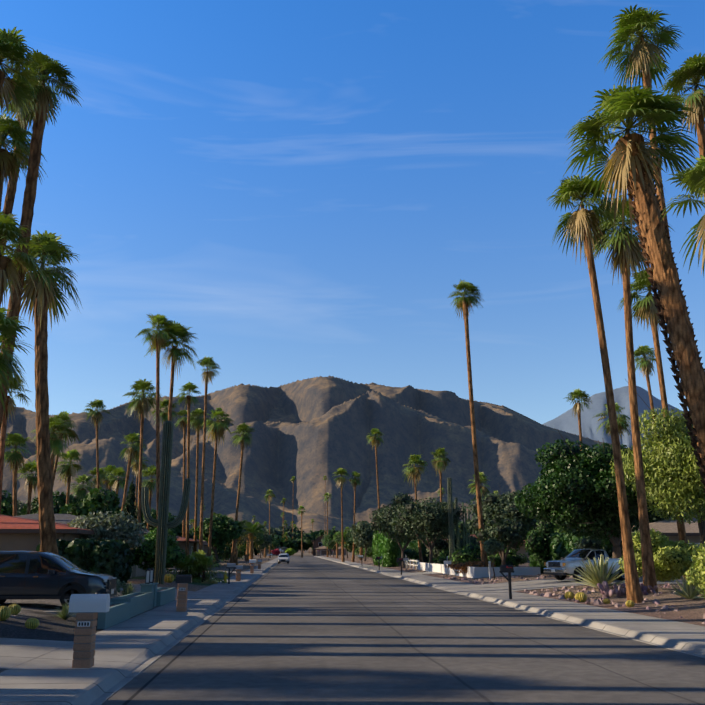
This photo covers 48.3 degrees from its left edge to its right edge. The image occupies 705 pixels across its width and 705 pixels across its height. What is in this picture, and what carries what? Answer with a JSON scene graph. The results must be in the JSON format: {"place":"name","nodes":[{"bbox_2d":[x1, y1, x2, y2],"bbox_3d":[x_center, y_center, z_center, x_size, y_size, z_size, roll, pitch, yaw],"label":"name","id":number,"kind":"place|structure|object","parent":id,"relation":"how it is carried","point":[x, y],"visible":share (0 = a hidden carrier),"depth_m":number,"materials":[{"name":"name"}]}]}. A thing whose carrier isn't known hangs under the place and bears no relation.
{"place":"outdoors","nodes":[
{"label":"outdoors","id":0,"kind":"place"},
{"bbox_2d":[69,594,109,667],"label":"mailbox pillar","id":1,"kind":"structure","parent":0,"point":[87,608],"depth_m":14.02,"materials":[{"name":"white paint"}]},
{"bbox_2d":[0,555,278,672],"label":"yard ground","id":2,"kind":"structure","parent":0,"point":[51,627],"depth_m":21.68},
{"bbox_2d":[0,606,10,620],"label":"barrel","id":3,"kind":"object","parent":2,"relation":"on","point":[5,612],"visible":0.9,"depth_m":19.54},
{"bbox_2d":[0,307,31,415],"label":"palm","id":4,"kind":"object","parent":2,"relation":"on","point":[11,326],"visible":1,"depth_m":18.84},
{"bbox_2d":[0,375,31,514],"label":"palm","id":5,"kind":"object","parent":2,"relation":"on","point":[10,405],"visible":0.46,"depth_m":53.28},
{"bbox_2d":[4,433,32,515],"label":"palm","id":6,"kind":"object","parent":2,"relation":"on","point":[15,458],"visible":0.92,"depth_m":66.88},
{"bbox_2d":[0,26,43,128],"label":"palm","id":7,"kind":"object","parent":2,"relation":"on","point":[12,50],"visible":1,"depth_m":29.32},
{"bbox_2d":[0,78,46,254],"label":"palm","id":8,"kind":"object","parent":2,"relation":"on","point":[8,204],"visible":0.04,"depth_m":37.70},
{"bbox_2d":[0,113,47,211],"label":"palm","id":9,"kind":"object","parent":2,"relation":"on","point":[10,161],"visible":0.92,"depth_m":34.55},
{"bbox_2d":[0,211,49,307],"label":"palm","id":10,"kind":"object","parent":2,"relation":"on","point":[9,230],"visible":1,"depth_m":21.08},
{"bbox_2d":[18,460,36,513],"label":"palm","id":11,"kind":"object","parent":2,"relation":"on","point":[31,482],"visible":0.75,"depth_m":71.45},
{"bbox_2d":[1,230,81,554],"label":"palm","id":12,"kind":"object","parent":2,"relation":"on","point":[43,300],"visible":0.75,"depth_m":30.45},
{"bbox_2d":[0,48,83,428],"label":"palm","id":13,"kind":"object","parent":2,"relation":"on","point":[46,98],"visible":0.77,"depth_m":31.64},
{"bbox_2d":[30,417,70,491],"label":"palm","id":14,"kind":"object","parent":2,"relation":"on","point":[56,444],"visible":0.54,"depth_m":65.47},
{"bbox_2d":[52,601,74,619],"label":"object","id":15,"kind":"object","parent":2,"relation":"on","point":[64,613],"visible":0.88,"depth_m":21.61,"materials":[{"name":"green plant"}]},
{"bbox_2d":[50,411,79,485],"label":"palm","id":16,"kind":"object","parent":2,"relation":"on","point":[65,417],"visible":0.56,"depth_m":84.12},
{"bbox_2d":[56,449,81,504],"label":"palm","id":17,"kind":"object","parent":2,"relation":"on","point":[68,471],"visible":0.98,"depth_m":86.71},
{"bbox_2d":[0,515,140,577],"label":"house","id":18,"kind":"structure","parent":2,"relation":"on","point":[18,533],"depth_m":36.02,"materials":[{"name":"paint"}]},
{"bbox_2d":[35,538,130,583],"bbox_3d":[-12.062,9.507,35.219,4.019,2.339,2.890,1,-14,-4],"label":"dark hedge","id":19,"kind":"object","parent":2,"relation":"on","point":[112,557],"visible":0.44,"depth_m":34.29,"materials":[{"name":"green plant"}]},
{"bbox_2d":[70,474,95,500],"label":"palm","id":20,"kind":"object","parent":2,"relation":"on","point":[85,478],"visible":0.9,"depth_m":100.84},
{"bbox_2d":[59,487,120,517],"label":"tree","id":21,"kind":"object","parent":2,"relation":"on","point":[96,501],"visible":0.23,"depth_m":82.90,"materials":[{"name":"green plant"}]},
{"bbox_2d":[14,514,178,576],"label":"house","id":22,"kind":"structure","parent":2,"relation":"on","point":[69,518],"depth_m":61.77,"materials":[{"name":"paint"}]},
{"bbox_2d":[83,399,110,492],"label":"palm","id":23,"kind":"object","parent":2,"relation":"on","point":[96,415],"visible":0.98,"depth_m":93.18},
{"bbox_2d":[88,467,108,489],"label":"palm","id":24,"kind":"object","parent":2,"relation":"on","point":[101,475],"visible":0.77,"depth_m":115.71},
{"bbox_2d":[66,511,146,549],"bbox_3d":[-12.437,9.737,40.105,4.162,4.082,4.023,1,-14,-4],"label":"silver shrub","id":25,"kind":"object","parent":2,"relation":"on","point":[122,527],"visible":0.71,"depth_m":39.11,"materials":[{"name":"green plant"}]},
{"bbox_2d":[99,465,120,490],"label":"palm","id":26,"kind":"object","parent":2,"relation":"on","point":[110,468],"visible":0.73,"depth_m":120.20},
{"bbox_2d":[107,467,129,493],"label":"palm","id":27,"kind":"object","parent":2,"relation":"on","point":[122,473],"visible":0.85,"depth_m":114.06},
{"bbox_2d":[122,473,137,578],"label":"cypress","id":28,"kind":"object","parent":2,"relation":"on","point":[129,506],"visible":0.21,"depth_m":47.62,"materials":[{"name":"green plant"}]},
{"bbox_2d":[119,432,147,510],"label":"palm","id":29,"kind":"object","parent":2,"relation":"on","point":[131,452],"visible":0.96,"depth_m":79.74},
{"bbox_2d":[97,568,174,628],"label":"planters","id":30,"kind":"object","parent":2,"relation":"on","point":[149,595],"visible":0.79,"depth_m":25.50,"materials":[{"name":"teal paint"}]},
{"bbox_2d":[131,452,148,508],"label":"palm","id":31,"kind":"object","parent":2,"relation":"on","point":[135,467],"visible":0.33,"depth_m":126.17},
{"bbox_2d":[123,379,162,527],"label":"palm","id":32,"kind":"object","parent":2,"relation":"on","point":[143,404],"visible":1,"depth_m":72.88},
{"bbox_2d":[137,465,155,530],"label":"palm","id":33,"kind":"object","parent":2,"relation":"on","point":[150,484],"visible":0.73,"depth_m":104.28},
{"bbox_2d":[135,313,178,574],"bbox_3d":[-16.066,7.042,62.857,3.489,20.981,3.365,-7,-16,27],"label":"palm","id":34,"kind":"object","parent":2,"relation":"on","point":[158,338],"visible":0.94,"depth_m":64.24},
{"bbox_2d":[133,528,185,572],"bbox_3d":[-12.562,12.342,49.120,3.835,2.866,3.637,9,-17,-32],"label":"green bush","id":35,"kind":"object","parent":2,"relation":"on","point":[145,552],"visible":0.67,"depth_m":48.41,"materials":[{"name":"green plant"}]},
{"bbox_2d":[142,508,176,532],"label":"tree","id":36,"kind":"object","parent":2,"relation":"on","point":[170,517],"visible":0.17,"depth_m":130.98,"materials":[{"name":"green plant"}]},
{"bbox_2d":[150,399,179,426],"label":"palm","id":37,"kind":"object","parent":2,"relation":"on","point":[164,415],"visible":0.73,"depth_m":89.00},
{"bbox_2d":[141,421,190,583],"bbox_3d":[-10.272,8.136,43.214,2.615,8.850,0.571,3,-14,-11],"label":"saguaro","id":38,"kind":"object","parent":2,"relation":"on","point":[161,523],"visible":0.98,"depth_m":43.02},
{"bbox_2d":[144,321,197,574],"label":"palm","id":39,"kind":"object","parent":2,"relation":"on","point":[175,351],"visible":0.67,"depth_m":66.18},
{"bbox_2d":[175,410,192,536],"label":"palm","id":40,"kind":"object","parent":2,"relation":"on","point":[183,421],"visible":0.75,"depth_m":110.42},
{"bbox_2d":[175,382,201,561],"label":"palm","id":41,"kind":"object","parent":2,"relation":"on","point":[189,386],"visible":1,"depth_m":95.87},
{"bbox_2d":[171,536,207,566],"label":"house","id":42,"kind":"structure","parent":2,"relation":"on","point":[181,541],"depth_m":93.71,"materials":[{"name":"paint"}]},
{"bbox_2d":[165,549,227,583],"bbox_3d":[-9.988,14.507,50.007,4.591,3.875,4.767,1,-14,-4],"label":"fan palm shrub","id":43,"kind":"object","parent":2,"relation":"on","point":[199,561],"visible":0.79,"depth_m":49.36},
{"bbox_2d":[185,408,209,552],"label":"palm","id":44,"kind":"object","parent":2,"relation":"on","point":[196,422],"visible":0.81,"depth_m":97.37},
{"bbox_2d":[197,357,220,550],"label":"palm","id":45,"kind":"object","parent":2,"relation":"on","point":[208,363],"visible":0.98,"depth_m":84.63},
{"bbox_2d":[200,407,234,567],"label":"palm","id":46,"kind":"object","parent":2,"relation":"on","point":[216,430],"visible":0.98,"depth_m":93.72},
{"bbox_2d":[193,514,242,566],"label":"street tree","id":47,"kind":"object","parent":2,"relation":"on","point":[225,530],"visible":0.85,"depth_m":92.78,"materials":[{"name":"green plant"}]},
{"bbox_2d":[224,517,251,564],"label":"date palm","id":48,"kind":"object","parent":2,"relation":"on","point":[236,548],"visible":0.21,"depth_m":107.25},
{"bbox_2d":[229,422,254,562],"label":"palm","id":49,"kind":"object","parent":2,"relation":"on","point":[243,439],"visible":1,"depth_m":102.54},
{"bbox_2d":[231,521,270,563],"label":"date palm","id":50,"kind":"object","parent":2,"relation":"on","point":[251,529],"visible":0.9,"depth_m":120.97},
{"bbox_2d":[244,523,295,550],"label":"tree","id":51,"kind":"object","parent":2,"relation":"on","point":[278,532],"visible":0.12,"depth_m":369.63,"materials":[{"name":"green plant"}]},
{"bbox_2d":[175,575,191,611],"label":"mailbox pillar","id":52,"kind":"structure","parent":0,"point":[182,581],"depth_m":26.75,"materials":[{"name":"white paint"}]},
{"bbox_2d":[253,552,351,555],"bbox_3d":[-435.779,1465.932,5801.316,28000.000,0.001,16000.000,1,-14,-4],"label":"ground","id":53,"kind":"structure","parent":0,"point":[304,554],"depth_m":497.60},
{"bbox_2d":[1,500,20,515],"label":"tree","id":54,"kind":"object","parent":53,"relation":"on","point":[6,509],"visible":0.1,"depth_m":79.96,"materials":[{"name":"green plant"}]},
{"bbox_2d":[20,491,75,514],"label":"tree","id":55,"kind":"object","parent":53,"relation":"on","point":[59,501],"visible":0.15,"depth_m":92.10,"materials":[{"name":"green plant"}]},
{"bbox_2d":[0,558,277,704],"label":"sidewalk kerb","id":56,"kind":"structure","parent":53,"relation":"on","point":[127,651],"depth_m":15.58,"materials":[{"name":"concrete"}]},
{"bbox_2d":[254,535,312,554],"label":"tree","id":57,"kind":"object","parent":53,"relation":"on","point":[290,543],"visible":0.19,"depth_m":341.67,"materials":[{"name":"green plant"}]},
{"bbox_2d":[273,526,313,550],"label":"tree","id":58,"kind":"object","parent":53,"relation":"on","point":[296,530],"visible":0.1,"depth_m":447.71,"materials":[{"name":"green plant"}]},
{"bbox_2d":[305,528,338,549],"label":"tree","id":59,"kind":"object","parent":53,"relation":"on","point":[315,535],"visible":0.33,"depth_m":478.08,"materials":[{"name":"green plant"}]},
{"bbox_2d":[0,571,682,668],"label":"driveway slabs","id":60,"kind":"structure","parent":53,"relation":"on","point":[14,652],"depth_m":17.31,"materials":[{"name":"concrete"}]},
{"bbox_2d":[0,550,116,606],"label":"blue suv","id":61,"kind":"object","parent":60,"relation":"on","point":[25,574],"visible":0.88,"depth_m":23.41,"materials":[{"name":"blue paint"}]},
{"bbox_2d":[543,549,624,581],"bbox_3d":[13.617,12.105,44.929,5.254,1.765,2.232,6,-15,-21],"label":"car","id":62,"kind":"object","parent":60,"relation":"on","point":[562,569],"visible":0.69,"depth_m":44.16,"materials":[{"name":"white paint"}]},
{"bbox_2d":[0,375,701,552],"bbox_3d":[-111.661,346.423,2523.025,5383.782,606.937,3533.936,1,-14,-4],"label":"mountain range","id":63,"kind":"structure","parent":0,"point":[308,434],"depth_m":1866.03,"materials":[{"name":"stone"}]},
{"bbox_2d":[0,0,704,423],"label":"sky","id":64,"kind":"structure","parent":0,"point":[306,188],"materials":[{"name":"blue"}]},
{"bbox_2d":[101,556,704,704],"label":"road asphalt","id":65,"kind":"structure","parent":0,"point":[305,630],"depth_m":16.25,"materials":[{"name":"asphalt"}]},
{"bbox_2d":[314,556,704,657],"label":"sidewalk kerb","id":66,"kind":"structure","parent":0,"point":[686,638],"depth_m":25.14,"materials":[{"name":"concrete"}]},
{"bbox_2d":[332,468,349,561],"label":"palm","id":67,"kind":"object","parent":66,"relation":"on","point":[341,481],"visible":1,"depth_m":149.93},
{"bbox_2d":[499,565,513,598],"bbox_3d":[6.554,9.739,33.306,0.620,1.440,0.216,1,-14,-4],"label":"mailbox post","id":68,"kind":"object","parent":66,"relation":"on","point":[509,569],"visible":0.96,"depth_m":33.35,"materials":[{"name":"black metal"}]},
{"bbox_2d":[323,555,704,625],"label":"yard ground","id":69,"kind":"structure","parent":0,"point":[693,612],"depth_m":30.88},
{"bbox_2d":[315,546,346,555],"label":"house end","id":70,"kind":"structure","parent":69,"relation":"on","point":[322,551],"depth_m":332.65,"materials":[{"name":"paint"}]},
{"bbox_2d":[322,532,339,556],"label":"street tree","id":71,"kind":"object","parent":69,"relation":"on","point":[328,539],"visible":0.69,"depth_m":246.62,"materials":[{"name":"green plant"}]},
{"bbox_2d":[349,471,361,561],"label":"palm","id":72,"kind":"object","parent":69,"relation":"on","point":[355,480],"visible":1,"depth_m":149.85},
{"bbox_2d":[348,520,375,560],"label":"street tree","id":73,"kind":"object","parent":69,"relation":"on","point":[361,534],"visible":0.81,"depth_m":145.06,"materials":[{"name":"green plant"}]},
{"bbox_2d":[366,428,383,508],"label":"palm","id":74,"kind":"object","parent":69,"relation":"on","point":[375,440],"visible":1,"depth_m":124.98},
{"bbox_2d":[372,531,378,565],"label":"hedge columns","id":75,"kind":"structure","parent":69,"relation":"on","point":[375,547],"depth_m":109.78,"materials":[{"name":"green plant"}]},
{"bbox_2d":[378,530,402,566],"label":"hedge columns","id":76,"kind":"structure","parent":69,"relation":"on","point":[389,551],"depth_m":97.12,"materials":[{"name":"green plant"}]},
{"bbox_2d":[368,492,424,567],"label":"olive tree","id":77,"kind":"object","parent":69,"relation":"on","point":[383,519],"visible":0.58,"depth_m":89.49,"materials":[{"name":"green plant"}]},
{"bbox_2d":[402,454,427,561],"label":"palm","id":78,"kind":"object","parent":69,"relation":"on","point":[413,472],"visible":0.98,"depth_m":111.07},
{"bbox_2d":[402,540,429,562],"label":"house hedge","id":79,"kind":"object","parent":69,"relation":"on","point":[414,543],"depth_m":113.31,"materials":[{"name":"green plant"}]},
{"bbox_2d":[389,497,467,562],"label":"olive tree","id":80,"kind":"object","parent":69,"relation":"on","point":[430,520],"visible":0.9,"depth_m":75.13,"materials":[{"name":"green plant"}]},
{"bbox_2d":[430,448,449,538],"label":"palm","id":81,"kind":"object","parent":69,"relation":"on","point":[440,465],"visible":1,"depth_m":108.02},
{"bbox_2d":[428,548,462,563],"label":"shrub","id":82,"kind":"object","parent":69,"relation":"on","point":[442,558],"visible":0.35,"depth_m":74.47,"materials":[{"name":"green plant"}]},
{"bbox_2d":[447,477,457,564],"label":"saguaro","id":83,"kind":"object","parent":69,"relation":"on","point":[450,516],"visible":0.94,"depth_m":73.83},
{"bbox_2d":[426,533,479,563],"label":"shrub","id":84,"kind":"object","parent":69,"relation":"on","point":[441,546],"visible":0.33,"depth_m":77.31,"materials":[{"name":"green plant"}]},
{"bbox_2d":[449,279,487,561],"bbox_3d":[9.379,5.459,62.820,3.060,23.736,3.328,-6,-15,23],"label":"palm","id":85,"kind":"object","parent":69,"relation":"on","point":[463,303],"visible":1,"depth_m":64.10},
{"bbox_2d":[451,542,488,563],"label":"shrub","id":86,"kind":"object","parent":69,"relation":"on","point":[472,553],"visible":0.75,"depth_m":68.37,"materials":[{"name":"green plant"}]},
{"bbox_2d":[446,560,495,573],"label":"red bush","id":87,"kind":"object","parent":69,"relation":"on","point":[463,567],"visible":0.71,"depth_m":58.94,"materials":[{"name":"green plant"}]},
{"bbox_2d":[405,559,540,577],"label":"wall","id":88,"kind":"structure","parent":69,"relation":"on","point":[477,572],"depth_m":56.36,"materials":[{"name":"white paint"}]},
{"bbox_2d":[467,472,490,498],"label":"palm","id":89,"kind":"object","parent":69,"relation":"on","point":[484,491],"visible":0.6,"depth_m":97.80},
{"bbox_2d":[481,538,503,578],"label":"tree","id":90,"kind":"object","parent":69,"relation":"on","point":[492,546],"visible":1,"depth_m":53.31,"materials":[{"name":"green plant"}]},
{"bbox_2d":[474,516,526,564],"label":"olive tree","id":91,"kind":"object","parent":69,"relation":"on","point":[504,531],"visible":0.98,"depth_m":56.54,"materials":[{"name":"green plant"}]},
{"bbox_2d":[466,491,536,566],"bbox_3d":[12.760,14.465,64.774,6.372,7.086,5.224,8,-16,-27],"label":"olive tree","id":92,"kind":"object","parent":69,"relation":"on","point":[504,506],"visible":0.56,"depth_m":64.45,"materials":[{"name":"green plant"}]},
{"bbox_2d":[466,494,538,546],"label":"olive tree","id":93,"kind":"object","parent":69,"relation":"on","point":[473,507],"visible":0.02,"depth_m":84.21,"materials":[{"name":"green plant"}]},
{"bbox_2d":[487,548,527,566],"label":"green bush","id":94,"kind":"object","parent":69,"relation":"on","point":[513,558],"visible":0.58,"depth_m":60.66,"materials":[{"name":"green plant"}]},
{"bbox_2d":[525,516,555,567],"bbox_3d":[14.506,14.579,60.176,2.942,4.187,2.485,1,-14,-4],"label":"shrub","id":95,"kind":"object","parent":69,"relation":"on","point":[537,545],"visible":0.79,"depth_m":59.57,"materials":[{"name":"green plant"}]},
{"bbox_2d":[443,574,704,623],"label":"yard stones","id":96,"kind":"object","parent":69,"relation":"on","point":[598,601],"visible":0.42,"depth_m":35.10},
{"bbox_2d":[527,530,622,578],"bbox_3d":[15.675,14.528,56.990,1.743,3.546,16.570,1,-14,-4],"label":"house hedge","id":97,"kind":"object","parent":69,"relation":"on","point":[560,544],"depth_m":56.61,"materials":[{"name":"green plant"}]},
{"bbox_2d":[563,389,592,450],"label":"palm","id":98,"kind":"object","parent":69,"relation":"on","point":[578,394],"visible":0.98,"depth_m":90.66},
{"bbox_2d":[573,536,611,552],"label":"shrub","id":99,"kind":"object","parent":69,"relation":"on","point":[586,543],"visible":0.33,"depth_m":49.41,"materials":[{"name":"green plant"}]},
{"bbox_2d":[546,174,643,602],"bbox_3d":[9.958,0.957,31.473,3.332,17.460,3.530,1,-14,-4],"label":"palm","id":100,"kind":"object","parent":69,"relation":"on","point":[582,224],"visible":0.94,"depth_m":32.19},
{"bbox_2d":[571,553,624,586],"bbox_3d":[12.063,10.412,37.528,3.199,1.680,2.759,1,-14,-4],"label":"agave","id":101,"kind":"object","parent":69,"relation":"on","point":[594,575],"visible":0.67,"depth_m":37.42,"materials":[{"name":"green plant"}]},
{"bbox_2d":[514,431,682,579],"bbox_3d":[14.472,9.056,45.592,9.537,8.188,8.888,1,-14,-4],"label":"ficus tree","id":102,"kind":"object","parent":69,"relation":"on","point":[572,490],"visible":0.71,"depth_m":44.25,"materials":[{"name":"green plant"}]},
{"bbox_2d":[593,403,631,438],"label":"palm","id":103,"kind":"object","parent":69,"relation":"on","point":[622,423],"visible":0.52,"depth_m":82.09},
{"bbox_2d":[579,195,672,593],"bbox_3d":[12.725,1.457,35.340,4.270,18.029,3.953,1,-14,-4],"label":"palm","id":104,"kind":"object","parent":69,"relation":"on","point":[627,250],"visible":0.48,"depth_m":35.72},
{"bbox_2d":[596,581,657,595],"bbox_3d":[11.333,9.759,32.546,2.406,0.565,1.559,1,-14,-4],"label":"purple prickly pear","id":105,"kind":"object","parent":69,"relation":"on","point":[607,591],"visible":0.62,"depth_m":32.26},
{"bbox_2d":[562,84,704,492],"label":"palm","id":106,"kind":"object","parent":69,"relation":"on","point":[631,162],"visible":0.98,"depth_m":29.20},
{"bbox_2d":[634,345,658,453],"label":"palm","id":107,"kind":"object","parent":69,"relation":"on","point":[645,363],"visible":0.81,"depth_m":77.40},
{"bbox_2d":[598,4,701,457],"bbox_3d":[13.259,-3.120,33.346,3.756,25.917,3.546,12,-19,-40],"label":"palm","id":108,"kind":"object","parent":69,"relation":"on","point":[643,59],"visible":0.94,"depth_m":35.82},
{"bbox_2d":[617,267,691,578],"bbox_3d":[16.981,3.703,43.417,3.931,17.546,3.470,1,-14,-4],"label":"palm","id":109,"kind":"object","parent":69,"relation":"on","point":[644,309],"visible":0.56,"depth_m":44.26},
{"bbox_2d":[609,379,704,548],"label":"palo verde tree","id":110,"kind":"object","parent":69,"relation":"on","point":[671,470],"visible":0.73,"depth_m":38.27,"materials":[{"name":"green plant"}]},
{"bbox_2d":[618,528,701,581],"bbox_3d":[13.938,9.095,35.412,3.355,2.413,3.302,13,-19,-41],"label":"yellow bush","id":111,"kind":"object","parent":69,"relation":"on","point":[672,560],"visible":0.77,"depth_m":34.66,"materials":[{"name":"green plant"}]},
{"bbox_2d":[621,515,699,577],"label":"house","id":112,"kind":"structure","parent":69,"relation":"on","point":[669,529],"depth_m":50.82,"materials":[{"name":"paint"}]},
{"bbox_2d":[659,52,704,199],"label":"palm","id":113,"kind":"object","parent":69,"relation":"on","point":[692,69],"visible":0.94,"depth_m":32.98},
{"bbox_2d":[659,155,704,276],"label":"palm","id":114,"kind":"object","parent":69,"relation":"on","point":[694,179],"visible":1,"depth_m":26.99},
{"bbox_2d":[661,575,704,598],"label":"agave","id":115,"kind":"object","parent":69,"relation":"on","point":[689,592],"visible":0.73,"depth_m":29.16,"materials":[{"name":"green plant"}]},
{"bbox_2d":[684,542,704,598],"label":"yellow bush","id":116,"kind":"object","parent":69,"relation":"on","point":[696,573],"visible":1,"depth_m":22.95,"materials":[{"name":"green plant"}]},
{"bbox_2d":[542,386,684,452],"bbox_3d":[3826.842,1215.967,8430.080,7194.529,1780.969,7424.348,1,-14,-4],"label":"mountain range","id":117,"kind":"structure","parent":0,"point":[566,421],"depth_m":8343.27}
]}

